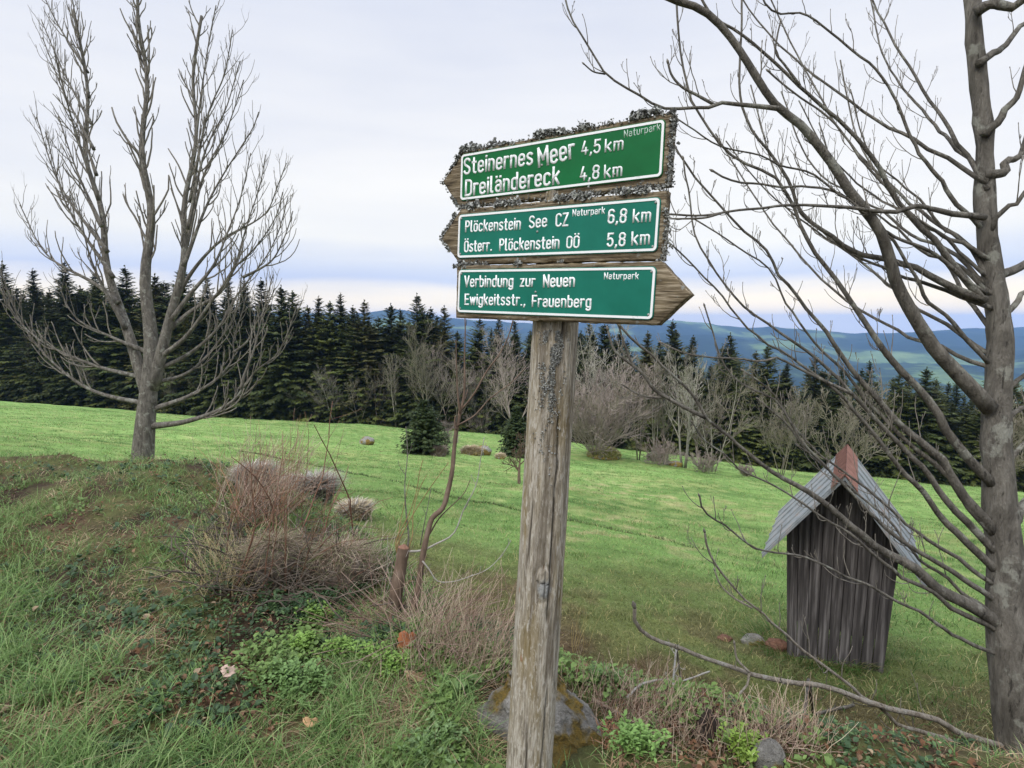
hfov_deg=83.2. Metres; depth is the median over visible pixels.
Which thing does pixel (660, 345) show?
spruce tree
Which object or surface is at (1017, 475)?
spruce tree
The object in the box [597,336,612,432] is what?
spruce tree
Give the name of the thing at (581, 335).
spruce tree
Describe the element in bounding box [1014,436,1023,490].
spruce tree
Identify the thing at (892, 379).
spruce tree
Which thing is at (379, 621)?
bush
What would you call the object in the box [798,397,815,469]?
spruce tree
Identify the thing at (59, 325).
spruce tree
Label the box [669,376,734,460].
bare tree
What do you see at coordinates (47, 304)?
spruce tree
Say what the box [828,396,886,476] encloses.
spruce tree
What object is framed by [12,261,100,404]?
spruce tree
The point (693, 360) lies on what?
spruce tree
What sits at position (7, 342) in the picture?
spruce tree
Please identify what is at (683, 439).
spruce tree
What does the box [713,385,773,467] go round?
spruce tree
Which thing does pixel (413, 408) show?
spruce tree
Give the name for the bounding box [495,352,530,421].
spruce tree
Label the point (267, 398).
spruce tree
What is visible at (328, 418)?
spruce tree
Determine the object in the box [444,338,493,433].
spruce tree
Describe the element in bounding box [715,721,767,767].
herb clump
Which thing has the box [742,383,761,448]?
spruce tree
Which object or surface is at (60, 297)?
spruce tree
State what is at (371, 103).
sky
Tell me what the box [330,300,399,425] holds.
spruce tree
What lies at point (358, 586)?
herb clump
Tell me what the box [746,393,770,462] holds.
spruce tree
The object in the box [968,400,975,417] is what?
spruce tree
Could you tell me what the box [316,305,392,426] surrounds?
spruce tree
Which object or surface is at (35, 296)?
spruce tree
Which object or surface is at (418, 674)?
dead leaf
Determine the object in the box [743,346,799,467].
spruce tree
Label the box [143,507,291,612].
dry stalk clump
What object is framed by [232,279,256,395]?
spruce tree
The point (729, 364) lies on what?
spruce tree
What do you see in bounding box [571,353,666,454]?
bare bush
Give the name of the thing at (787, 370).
spruce tree
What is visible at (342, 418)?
spruce tree
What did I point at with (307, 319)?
spruce tree
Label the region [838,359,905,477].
spruce tree
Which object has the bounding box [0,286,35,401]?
spruce tree
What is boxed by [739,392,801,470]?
spruce tree
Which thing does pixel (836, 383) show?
spruce tree
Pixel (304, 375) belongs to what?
spruce tree
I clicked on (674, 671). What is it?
fallen branch
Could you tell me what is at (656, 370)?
bare tree
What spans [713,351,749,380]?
spruce tree
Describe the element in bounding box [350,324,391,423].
spruce tree
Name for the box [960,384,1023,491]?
spruce tree
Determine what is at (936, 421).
spruce tree
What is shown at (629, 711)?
fallen branch
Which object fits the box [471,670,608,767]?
boulder
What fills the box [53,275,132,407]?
spruce tree
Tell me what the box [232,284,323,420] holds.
spruce tree
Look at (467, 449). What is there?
grass hummock
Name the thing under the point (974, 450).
spruce tree
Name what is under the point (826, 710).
fallen branch
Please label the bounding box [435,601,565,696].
dry stalk clump
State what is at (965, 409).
spruce tree
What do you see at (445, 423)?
thicket
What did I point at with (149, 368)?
bare tree
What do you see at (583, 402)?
spruce tree
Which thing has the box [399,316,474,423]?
bare tree
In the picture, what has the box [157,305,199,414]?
spruce tree
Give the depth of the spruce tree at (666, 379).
70.52 m
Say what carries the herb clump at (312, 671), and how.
on the ground at (132, 511)
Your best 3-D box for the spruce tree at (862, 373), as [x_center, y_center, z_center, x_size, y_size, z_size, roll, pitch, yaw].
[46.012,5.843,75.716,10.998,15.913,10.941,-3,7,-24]
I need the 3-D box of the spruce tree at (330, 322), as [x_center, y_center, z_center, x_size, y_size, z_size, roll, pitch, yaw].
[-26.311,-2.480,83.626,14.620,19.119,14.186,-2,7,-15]
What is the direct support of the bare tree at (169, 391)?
on the ground at (132, 511)
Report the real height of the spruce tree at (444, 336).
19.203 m
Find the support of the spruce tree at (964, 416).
on the ground at (132, 511)
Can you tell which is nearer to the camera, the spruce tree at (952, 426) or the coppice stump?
the coppice stump
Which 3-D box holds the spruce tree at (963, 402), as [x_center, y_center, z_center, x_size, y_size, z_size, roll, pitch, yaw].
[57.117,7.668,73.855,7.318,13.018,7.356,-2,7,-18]
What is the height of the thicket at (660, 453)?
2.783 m
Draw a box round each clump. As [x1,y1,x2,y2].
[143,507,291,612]
[181,414,350,534]
[209,523,328,586]
[243,651,334,709]
[272,583,357,615]
[280,529,393,598]
[284,630,318,657]
[291,506,425,589]
[294,598,335,624]
[313,635,359,662]
[321,579,370,601]
[341,615,409,654]
[342,547,516,696]
[351,639,391,671]
[368,647,412,682]
[397,710,471,767]
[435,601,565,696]
[437,669,484,703]
[561,643,731,746]
[565,600,601,654]
[589,662,634,691]
[597,709,672,762]
[619,678,806,767]
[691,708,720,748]
[714,673,858,767]
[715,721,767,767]
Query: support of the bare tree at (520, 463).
on the ground at (132, 511)
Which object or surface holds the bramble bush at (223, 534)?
on the ground at (132, 511)
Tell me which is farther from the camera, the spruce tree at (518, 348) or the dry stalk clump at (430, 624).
the spruce tree at (518, 348)
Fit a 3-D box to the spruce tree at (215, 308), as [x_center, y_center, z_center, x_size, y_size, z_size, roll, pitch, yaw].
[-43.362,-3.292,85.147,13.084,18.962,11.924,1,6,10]
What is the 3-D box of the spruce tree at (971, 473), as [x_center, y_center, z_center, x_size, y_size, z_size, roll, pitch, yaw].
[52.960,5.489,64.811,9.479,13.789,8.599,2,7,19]
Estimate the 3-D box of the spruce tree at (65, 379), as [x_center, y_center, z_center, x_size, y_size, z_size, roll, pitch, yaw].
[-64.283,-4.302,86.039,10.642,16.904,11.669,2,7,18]
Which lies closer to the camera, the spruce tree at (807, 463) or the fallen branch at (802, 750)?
the fallen branch at (802, 750)
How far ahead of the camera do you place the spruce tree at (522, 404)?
77.36 m
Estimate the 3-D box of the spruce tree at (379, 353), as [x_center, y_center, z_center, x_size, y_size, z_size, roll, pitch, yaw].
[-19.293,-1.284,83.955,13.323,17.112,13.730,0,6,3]
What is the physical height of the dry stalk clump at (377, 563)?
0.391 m
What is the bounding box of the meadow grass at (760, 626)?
[0,404,1023,756]
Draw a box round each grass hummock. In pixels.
[222,458,289,491]
[280,467,350,504]
[331,495,378,520]
[429,444,448,456]
[458,444,487,455]
[494,452,506,458]
[585,445,621,459]
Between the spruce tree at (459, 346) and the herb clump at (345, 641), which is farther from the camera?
the spruce tree at (459, 346)
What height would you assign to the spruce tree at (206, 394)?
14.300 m
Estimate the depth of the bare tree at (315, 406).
79.78 m
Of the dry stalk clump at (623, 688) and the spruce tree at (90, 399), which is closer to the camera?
the dry stalk clump at (623, 688)
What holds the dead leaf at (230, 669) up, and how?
on the ground at (132, 511)
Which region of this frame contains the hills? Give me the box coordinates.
[220,309,1023,415]
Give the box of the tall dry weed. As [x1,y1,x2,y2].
[381,538,417,603]
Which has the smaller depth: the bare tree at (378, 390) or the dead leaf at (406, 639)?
the dead leaf at (406, 639)
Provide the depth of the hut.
4.95 m
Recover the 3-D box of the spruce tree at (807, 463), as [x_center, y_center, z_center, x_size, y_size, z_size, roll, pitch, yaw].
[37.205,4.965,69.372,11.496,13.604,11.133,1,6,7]
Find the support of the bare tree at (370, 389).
on the ground at (132, 511)
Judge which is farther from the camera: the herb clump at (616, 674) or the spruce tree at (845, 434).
the spruce tree at (845, 434)
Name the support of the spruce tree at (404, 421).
on the ground at (132, 511)
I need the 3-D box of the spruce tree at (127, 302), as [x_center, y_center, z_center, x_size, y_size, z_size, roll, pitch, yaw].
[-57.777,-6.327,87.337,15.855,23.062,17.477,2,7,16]
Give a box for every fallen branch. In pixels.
[591,695,680,752]
[626,647,709,698]
[741,678,854,743]
[756,708,822,760]
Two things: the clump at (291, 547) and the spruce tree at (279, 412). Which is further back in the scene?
the spruce tree at (279, 412)
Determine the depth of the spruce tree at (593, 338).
75.10 m
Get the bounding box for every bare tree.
[0,0,307,459]
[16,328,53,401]
[68,347,106,406]
[161,365,207,410]
[283,385,307,413]
[303,388,326,421]
[307,362,350,422]
[337,365,382,423]
[363,362,393,424]
[378,354,405,426]
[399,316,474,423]
[416,345,491,429]
[452,370,505,432]
[478,320,530,419]
[500,431,525,483]
[562,0,1023,757]
[575,323,641,443]
[623,351,657,459]
[635,345,671,461]
[649,343,705,459]
[660,345,719,467]
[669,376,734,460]
[678,357,766,472]
[734,382,824,475]
[802,376,904,464]
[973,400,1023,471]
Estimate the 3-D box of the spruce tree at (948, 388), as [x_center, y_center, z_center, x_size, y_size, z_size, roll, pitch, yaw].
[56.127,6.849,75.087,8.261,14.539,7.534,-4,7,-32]
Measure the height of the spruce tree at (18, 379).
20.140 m
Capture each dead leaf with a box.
[220,664,237,676]
[303,717,317,726]
[323,607,335,617]
[396,630,415,653]
[405,670,429,682]
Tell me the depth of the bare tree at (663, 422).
45.37 m
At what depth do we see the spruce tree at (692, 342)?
71.68 m
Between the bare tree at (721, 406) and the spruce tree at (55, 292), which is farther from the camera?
the spruce tree at (55, 292)
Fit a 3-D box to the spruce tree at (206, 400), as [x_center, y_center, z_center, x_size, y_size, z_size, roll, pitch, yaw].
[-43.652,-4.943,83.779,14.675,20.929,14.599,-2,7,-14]
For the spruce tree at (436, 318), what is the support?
on the ground at (132, 511)
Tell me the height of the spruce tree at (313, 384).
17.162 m
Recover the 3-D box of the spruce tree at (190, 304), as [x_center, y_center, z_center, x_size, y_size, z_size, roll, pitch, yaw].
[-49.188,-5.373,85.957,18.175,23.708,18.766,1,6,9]
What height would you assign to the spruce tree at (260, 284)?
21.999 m
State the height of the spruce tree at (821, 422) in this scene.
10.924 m
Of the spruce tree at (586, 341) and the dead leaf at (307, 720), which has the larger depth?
the spruce tree at (586, 341)
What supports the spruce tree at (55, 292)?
on the ground at (132, 511)
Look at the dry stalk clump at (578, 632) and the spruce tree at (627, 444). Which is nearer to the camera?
the dry stalk clump at (578, 632)
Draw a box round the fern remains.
[591,700,656,757]
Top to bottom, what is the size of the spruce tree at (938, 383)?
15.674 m
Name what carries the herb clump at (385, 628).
on the ground at (132, 511)
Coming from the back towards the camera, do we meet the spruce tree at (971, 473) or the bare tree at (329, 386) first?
the bare tree at (329, 386)
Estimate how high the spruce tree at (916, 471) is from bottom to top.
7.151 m
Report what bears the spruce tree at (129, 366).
on the ground at (132, 511)
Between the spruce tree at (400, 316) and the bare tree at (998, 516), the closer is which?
the bare tree at (998, 516)
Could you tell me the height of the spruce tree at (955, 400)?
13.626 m
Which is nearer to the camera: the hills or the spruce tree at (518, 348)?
the spruce tree at (518, 348)
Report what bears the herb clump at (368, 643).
on the ground at (132, 511)
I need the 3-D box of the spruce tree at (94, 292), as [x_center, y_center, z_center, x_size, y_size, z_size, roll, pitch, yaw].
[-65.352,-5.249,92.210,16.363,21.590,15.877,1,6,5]
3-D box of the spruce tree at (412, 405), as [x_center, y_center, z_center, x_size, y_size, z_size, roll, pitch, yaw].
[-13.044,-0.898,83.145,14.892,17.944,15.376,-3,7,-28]
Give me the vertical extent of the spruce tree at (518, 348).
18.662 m
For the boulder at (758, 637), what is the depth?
5.43 m
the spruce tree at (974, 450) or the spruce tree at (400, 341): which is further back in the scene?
the spruce tree at (400, 341)
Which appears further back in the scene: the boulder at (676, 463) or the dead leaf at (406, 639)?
the boulder at (676, 463)
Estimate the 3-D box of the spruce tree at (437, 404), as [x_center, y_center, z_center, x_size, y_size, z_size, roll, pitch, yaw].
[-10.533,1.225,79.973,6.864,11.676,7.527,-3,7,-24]
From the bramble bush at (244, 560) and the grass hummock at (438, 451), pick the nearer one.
the bramble bush at (244, 560)
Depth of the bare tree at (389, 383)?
78.00 m
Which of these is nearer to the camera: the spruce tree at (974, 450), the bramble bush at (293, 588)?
the bramble bush at (293, 588)
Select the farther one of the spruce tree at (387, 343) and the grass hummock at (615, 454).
the spruce tree at (387, 343)
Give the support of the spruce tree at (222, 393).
on the ground at (132, 511)
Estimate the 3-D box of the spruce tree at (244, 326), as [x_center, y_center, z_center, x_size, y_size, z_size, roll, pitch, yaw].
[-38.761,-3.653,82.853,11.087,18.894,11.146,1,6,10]
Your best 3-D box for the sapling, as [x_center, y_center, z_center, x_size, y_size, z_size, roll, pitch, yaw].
[-0.230,0.388,2.830,0.624,1.610,0.263,-1,6,-12]
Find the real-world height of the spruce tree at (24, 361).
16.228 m
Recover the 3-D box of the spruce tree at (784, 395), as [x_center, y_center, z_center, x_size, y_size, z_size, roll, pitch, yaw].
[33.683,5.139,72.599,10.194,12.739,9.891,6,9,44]
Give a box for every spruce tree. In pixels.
[0,261,31,401]
[0,268,58,402]
[0,285,46,399]
[0,286,25,400]
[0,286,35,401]
[1,289,62,403]
[2,311,41,399]
[6,314,66,403]
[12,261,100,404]
[32,303,79,406]
[35,285,91,404]
[37,289,112,404]
[38,298,107,406]
[45,273,76,308]
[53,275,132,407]
[55,283,64,313]
[56,288,138,408]
[60,308,117,407]
[66,265,142,408]
[88,288,108,310]
[92,292,165,408]
[97,327,133,407]
[105,280,181,410]
[105,314,143,409]
[108,273,181,413]
[109,272,208,413]
[125,301,171,412]
[131,312,199,415]
[157,279,234,415]
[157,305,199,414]
[159,298,228,415]
[172,300,225,414]
[185,323,254,417]
[189,278,265,417]
[197,309,259,417]
[202,293,263,418]
[202,317,248,416]
[216,297,253,325]
[220,277,280,418]
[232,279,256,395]
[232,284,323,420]
[236,308,272,416]
[239,323,270,418]
[245,291,325,421]
[245,323,303,418]
[245,326,310,420]
[266,343,313,411]
[284,305,325,421]
[286,316,342,421]
[290,300,369,423]
[296,297,332,420]
[300,345,357,423]
[305,328,375,423]
[307,293,356,418]
[307,332,337,422]
[308,303,363,422]
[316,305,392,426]
[327,323,383,422]
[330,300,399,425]
[338,337,378,423]
[344,337,392,424]
[348,303,409,422]
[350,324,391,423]
[352,316,406,424]
[363,320,417,427]
[367,336,405,426]
[370,336,405,426]
[377,315,456,428]
[378,292,449,427]
[383,340,440,428]
[385,321,451,429]
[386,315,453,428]
[390,307,455,423]
[393,310,406,338]
[417,352,457,429]
[422,305,463,426]
[427,332,482,432]
[434,315,441,360]
[443,365,470,431]
[443,369,466,429]
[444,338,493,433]
[445,319,516,432]
[466,319,524,434]
[484,321,527,433]
[484,329,496,372]
[485,333,526,434]
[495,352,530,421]
[500,333,531,418]
[502,326,532,421]
[502,338,524,359]
[506,343,530,418]
[571,369,602,441]
[572,334,617,446]
[574,336,587,439]
[576,324,622,443]
[577,330,588,353]
[581,324,633,441]
[582,353,611,444]
[586,332,651,447]
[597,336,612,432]
[604,355,655,450]
[617,350,675,449]
[620,330,675,450]
[623,341,635,369]
[638,319,705,456]
[639,360,684,454]
[647,363,703,454]
[651,340,666,377]
[665,329,701,400]
[673,335,716,455]
[681,364,745,462]
[684,344,707,390]
[696,332,773,465]
[701,346,737,394]
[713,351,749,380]
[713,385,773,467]
[731,351,774,463]
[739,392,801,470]
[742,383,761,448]
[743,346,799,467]
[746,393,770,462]
[771,364,802,456]
[772,373,797,399]
[773,375,800,466]
[780,414,811,471]
[784,369,872,472]
[786,355,840,468]
[790,384,840,472]
[797,366,812,411]
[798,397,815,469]
[813,370,833,405]
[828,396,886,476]
[829,370,859,447]
[833,420,854,448]
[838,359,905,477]
[850,368,870,415]
[863,413,901,478]
[864,374,927,481]
[873,380,885,412]
[875,366,971,485]
[882,377,907,417]
[895,382,932,482]
[899,422,948,484]
[900,417,915,472]
[926,388,963,483]
[926,394,962,454]
[929,379,945,403]
[936,402,980,483]
[943,381,951,411]
[944,383,970,435]
[953,413,981,486]
[955,410,973,481]
[956,380,983,484]
[957,393,967,413]
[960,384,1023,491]
[961,404,970,426]
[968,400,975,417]
[977,443,1023,490]
[1014,389,1023,488]
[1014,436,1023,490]
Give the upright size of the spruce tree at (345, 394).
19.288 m
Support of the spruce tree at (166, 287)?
on the ground at (132, 511)
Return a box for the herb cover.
[0,450,1011,767]
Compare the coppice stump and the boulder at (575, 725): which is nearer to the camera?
the boulder at (575, 725)
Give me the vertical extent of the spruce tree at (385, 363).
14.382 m
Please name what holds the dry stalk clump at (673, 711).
on the ground at (132, 511)
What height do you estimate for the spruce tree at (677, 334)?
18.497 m
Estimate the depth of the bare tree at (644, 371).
47.70 m
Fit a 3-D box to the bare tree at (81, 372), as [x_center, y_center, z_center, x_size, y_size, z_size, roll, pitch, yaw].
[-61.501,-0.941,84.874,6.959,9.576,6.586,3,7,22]
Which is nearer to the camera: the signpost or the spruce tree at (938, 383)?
the signpost
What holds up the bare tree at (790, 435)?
on the ground at (132, 511)
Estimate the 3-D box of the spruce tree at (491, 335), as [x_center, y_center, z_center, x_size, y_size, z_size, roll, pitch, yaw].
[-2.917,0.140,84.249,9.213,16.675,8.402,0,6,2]
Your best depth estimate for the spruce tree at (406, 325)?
81.16 m
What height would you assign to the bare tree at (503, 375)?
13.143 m
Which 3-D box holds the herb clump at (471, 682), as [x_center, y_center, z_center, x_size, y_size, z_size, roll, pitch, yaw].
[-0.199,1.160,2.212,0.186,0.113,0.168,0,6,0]
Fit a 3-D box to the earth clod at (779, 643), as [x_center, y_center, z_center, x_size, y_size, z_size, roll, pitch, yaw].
[2.460,2.434,5.363,0.220,0.118,0.195,0,6,0]
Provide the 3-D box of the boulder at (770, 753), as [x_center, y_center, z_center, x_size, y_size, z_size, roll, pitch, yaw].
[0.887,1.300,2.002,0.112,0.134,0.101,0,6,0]
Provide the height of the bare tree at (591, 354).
12.973 m
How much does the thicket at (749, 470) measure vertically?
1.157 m
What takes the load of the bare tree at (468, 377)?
on the ground at (132, 511)
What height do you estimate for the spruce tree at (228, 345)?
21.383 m
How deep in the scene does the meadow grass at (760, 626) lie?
7.94 m
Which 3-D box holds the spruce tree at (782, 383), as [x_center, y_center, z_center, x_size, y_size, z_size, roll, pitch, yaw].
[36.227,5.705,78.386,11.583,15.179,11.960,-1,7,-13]
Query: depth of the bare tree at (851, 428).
31.42 m
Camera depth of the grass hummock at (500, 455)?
33.72 m
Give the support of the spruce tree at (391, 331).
on the ground at (132, 511)
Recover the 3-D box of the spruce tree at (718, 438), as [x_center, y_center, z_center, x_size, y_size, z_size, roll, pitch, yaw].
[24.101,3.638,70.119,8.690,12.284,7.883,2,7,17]
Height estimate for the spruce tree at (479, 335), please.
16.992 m
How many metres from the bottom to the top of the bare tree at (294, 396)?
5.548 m
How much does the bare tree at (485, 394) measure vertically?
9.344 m
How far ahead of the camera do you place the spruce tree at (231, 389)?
80.99 m
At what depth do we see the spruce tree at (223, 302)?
90.07 m
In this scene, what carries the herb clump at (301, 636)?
on the ground at (132, 511)
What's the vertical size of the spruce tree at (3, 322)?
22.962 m
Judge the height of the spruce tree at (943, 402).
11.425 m
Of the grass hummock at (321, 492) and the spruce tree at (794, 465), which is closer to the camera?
the grass hummock at (321, 492)
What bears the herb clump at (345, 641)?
on the ground at (132, 511)
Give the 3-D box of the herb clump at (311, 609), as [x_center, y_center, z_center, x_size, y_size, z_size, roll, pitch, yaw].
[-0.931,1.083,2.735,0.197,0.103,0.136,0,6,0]
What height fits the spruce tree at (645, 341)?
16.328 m
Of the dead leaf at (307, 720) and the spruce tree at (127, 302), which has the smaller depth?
the dead leaf at (307, 720)
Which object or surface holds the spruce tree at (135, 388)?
on the ground at (132, 511)
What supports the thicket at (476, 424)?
on the ground at (132, 511)
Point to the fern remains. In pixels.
(608, 732)
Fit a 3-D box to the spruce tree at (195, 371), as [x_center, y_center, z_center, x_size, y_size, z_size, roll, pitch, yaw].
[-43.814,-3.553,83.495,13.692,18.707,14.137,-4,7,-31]
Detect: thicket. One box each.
[439,412,460,430]
[463,406,493,431]
[636,431,683,464]
[682,447,725,472]
[735,463,755,475]
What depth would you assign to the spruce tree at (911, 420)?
65.68 m
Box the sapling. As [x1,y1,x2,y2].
[409,318,524,622]
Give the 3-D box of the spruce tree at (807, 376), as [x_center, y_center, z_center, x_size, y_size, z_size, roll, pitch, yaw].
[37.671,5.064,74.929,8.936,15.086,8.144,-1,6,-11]
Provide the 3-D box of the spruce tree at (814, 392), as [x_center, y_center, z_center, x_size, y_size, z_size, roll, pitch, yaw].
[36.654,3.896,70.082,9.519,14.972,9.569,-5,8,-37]
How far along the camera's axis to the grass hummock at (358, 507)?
9.38 m
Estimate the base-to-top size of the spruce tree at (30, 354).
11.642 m
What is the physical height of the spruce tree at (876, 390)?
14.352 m
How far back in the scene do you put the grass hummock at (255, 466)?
4.45 m
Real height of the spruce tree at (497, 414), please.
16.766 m
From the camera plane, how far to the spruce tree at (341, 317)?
82.86 m
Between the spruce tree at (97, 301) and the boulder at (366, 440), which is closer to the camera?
the boulder at (366, 440)
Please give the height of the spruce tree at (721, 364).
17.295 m
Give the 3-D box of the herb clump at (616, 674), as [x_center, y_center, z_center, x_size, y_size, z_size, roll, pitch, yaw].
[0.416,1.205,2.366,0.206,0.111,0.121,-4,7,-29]
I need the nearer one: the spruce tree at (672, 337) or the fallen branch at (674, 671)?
the fallen branch at (674, 671)
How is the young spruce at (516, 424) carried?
on the ground at (132, 511)
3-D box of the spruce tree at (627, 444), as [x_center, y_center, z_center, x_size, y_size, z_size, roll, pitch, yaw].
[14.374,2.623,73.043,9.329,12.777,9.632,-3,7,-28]
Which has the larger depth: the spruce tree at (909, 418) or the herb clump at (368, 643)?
the spruce tree at (909, 418)
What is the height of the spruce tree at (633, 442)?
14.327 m
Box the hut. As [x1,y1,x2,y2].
[761,444,926,672]
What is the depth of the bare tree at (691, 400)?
44.15 m
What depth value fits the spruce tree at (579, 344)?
79.61 m
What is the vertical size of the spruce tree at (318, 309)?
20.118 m
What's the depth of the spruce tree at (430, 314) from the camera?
82.59 m
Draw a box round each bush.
[130,401,393,622]
[146,426,314,587]
[192,512,437,634]
[197,425,405,632]
[281,538,564,727]
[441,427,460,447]
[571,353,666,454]
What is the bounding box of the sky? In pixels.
[0,0,1023,333]
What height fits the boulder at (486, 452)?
0.808 m
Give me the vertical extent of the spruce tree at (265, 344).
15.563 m
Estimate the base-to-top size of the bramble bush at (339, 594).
0.366 m
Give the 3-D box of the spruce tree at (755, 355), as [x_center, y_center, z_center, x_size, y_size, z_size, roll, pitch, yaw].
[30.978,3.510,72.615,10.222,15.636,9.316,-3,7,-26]
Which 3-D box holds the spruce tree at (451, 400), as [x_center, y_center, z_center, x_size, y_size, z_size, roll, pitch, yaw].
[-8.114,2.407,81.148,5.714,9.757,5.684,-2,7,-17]
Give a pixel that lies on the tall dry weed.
(391, 567)
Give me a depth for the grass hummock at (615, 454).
45.23 m
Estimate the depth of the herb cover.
2.34 m
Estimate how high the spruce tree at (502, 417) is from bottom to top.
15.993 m
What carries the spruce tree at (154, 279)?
on the ground at (132, 511)
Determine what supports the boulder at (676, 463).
on the ground at (132, 511)
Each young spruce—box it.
[395,399,450,455]
[495,406,526,457]
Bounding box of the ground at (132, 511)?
[0,401,1023,767]
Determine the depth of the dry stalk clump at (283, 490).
3.85 m
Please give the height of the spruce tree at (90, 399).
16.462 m
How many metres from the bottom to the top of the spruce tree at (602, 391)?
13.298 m
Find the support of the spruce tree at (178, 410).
on the ground at (132, 511)
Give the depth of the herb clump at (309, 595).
2.83 m
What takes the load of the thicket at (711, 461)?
on the ground at (132, 511)
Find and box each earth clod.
[717,634,732,641]
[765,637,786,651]
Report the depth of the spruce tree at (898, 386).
65.38 m
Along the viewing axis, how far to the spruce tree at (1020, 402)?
66.21 m
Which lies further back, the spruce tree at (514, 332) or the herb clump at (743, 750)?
the spruce tree at (514, 332)
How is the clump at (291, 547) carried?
on the ground at (132, 511)
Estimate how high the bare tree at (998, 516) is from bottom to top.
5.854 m
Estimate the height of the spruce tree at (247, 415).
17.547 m
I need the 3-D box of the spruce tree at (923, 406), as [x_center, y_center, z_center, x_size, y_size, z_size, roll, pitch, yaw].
[46.410,5.014,65.553,10.692,14.045,11.040,-1,6,-9]
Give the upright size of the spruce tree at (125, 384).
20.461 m
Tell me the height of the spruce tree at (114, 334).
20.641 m
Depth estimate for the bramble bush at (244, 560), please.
2.91 m
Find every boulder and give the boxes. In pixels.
[359,436,374,444]
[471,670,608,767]
[480,445,491,455]
[670,460,682,466]
[740,633,764,646]
[750,738,785,767]
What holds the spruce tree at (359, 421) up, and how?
on the ground at (132, 511)
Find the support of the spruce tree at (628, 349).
on the ground at (132, 511)
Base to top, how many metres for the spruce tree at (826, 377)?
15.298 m
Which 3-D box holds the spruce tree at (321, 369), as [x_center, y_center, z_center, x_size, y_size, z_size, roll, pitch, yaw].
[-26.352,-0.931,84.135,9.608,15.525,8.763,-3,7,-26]
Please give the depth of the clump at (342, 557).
3.02 m
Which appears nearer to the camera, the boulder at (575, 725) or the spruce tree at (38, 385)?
the boulder at (575, 725)
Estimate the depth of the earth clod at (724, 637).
5.48 m
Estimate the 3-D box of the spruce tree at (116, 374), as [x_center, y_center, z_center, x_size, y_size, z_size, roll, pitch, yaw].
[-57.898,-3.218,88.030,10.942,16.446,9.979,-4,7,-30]
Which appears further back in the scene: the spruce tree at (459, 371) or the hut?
the spruce tree at (459, 371)
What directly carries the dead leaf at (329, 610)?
on the ground at (132, 511)
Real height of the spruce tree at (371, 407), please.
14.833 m
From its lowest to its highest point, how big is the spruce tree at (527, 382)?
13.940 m
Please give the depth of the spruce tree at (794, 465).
67.60 m
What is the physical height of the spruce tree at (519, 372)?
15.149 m
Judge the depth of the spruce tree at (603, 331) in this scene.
77.12 m
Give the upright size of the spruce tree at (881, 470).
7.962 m
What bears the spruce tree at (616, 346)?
on the ground at (132, 511)
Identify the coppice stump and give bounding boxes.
[385,430,485,621]
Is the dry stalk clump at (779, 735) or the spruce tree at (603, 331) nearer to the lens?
the dry stalk clump at (779, 735)
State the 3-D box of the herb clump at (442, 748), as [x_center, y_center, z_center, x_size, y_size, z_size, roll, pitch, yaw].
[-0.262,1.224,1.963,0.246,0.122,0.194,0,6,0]
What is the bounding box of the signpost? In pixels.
[439,105,693,767]
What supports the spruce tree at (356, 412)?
on the ground at (132, 511)
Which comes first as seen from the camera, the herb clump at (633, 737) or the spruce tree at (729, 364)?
the herb clump at (633, 737)
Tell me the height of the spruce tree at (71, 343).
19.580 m
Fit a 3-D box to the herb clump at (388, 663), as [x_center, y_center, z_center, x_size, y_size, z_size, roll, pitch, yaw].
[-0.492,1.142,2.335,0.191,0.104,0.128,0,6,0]
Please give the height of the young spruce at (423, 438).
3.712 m
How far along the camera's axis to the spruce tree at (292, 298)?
82.97 m
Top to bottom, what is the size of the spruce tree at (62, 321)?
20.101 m

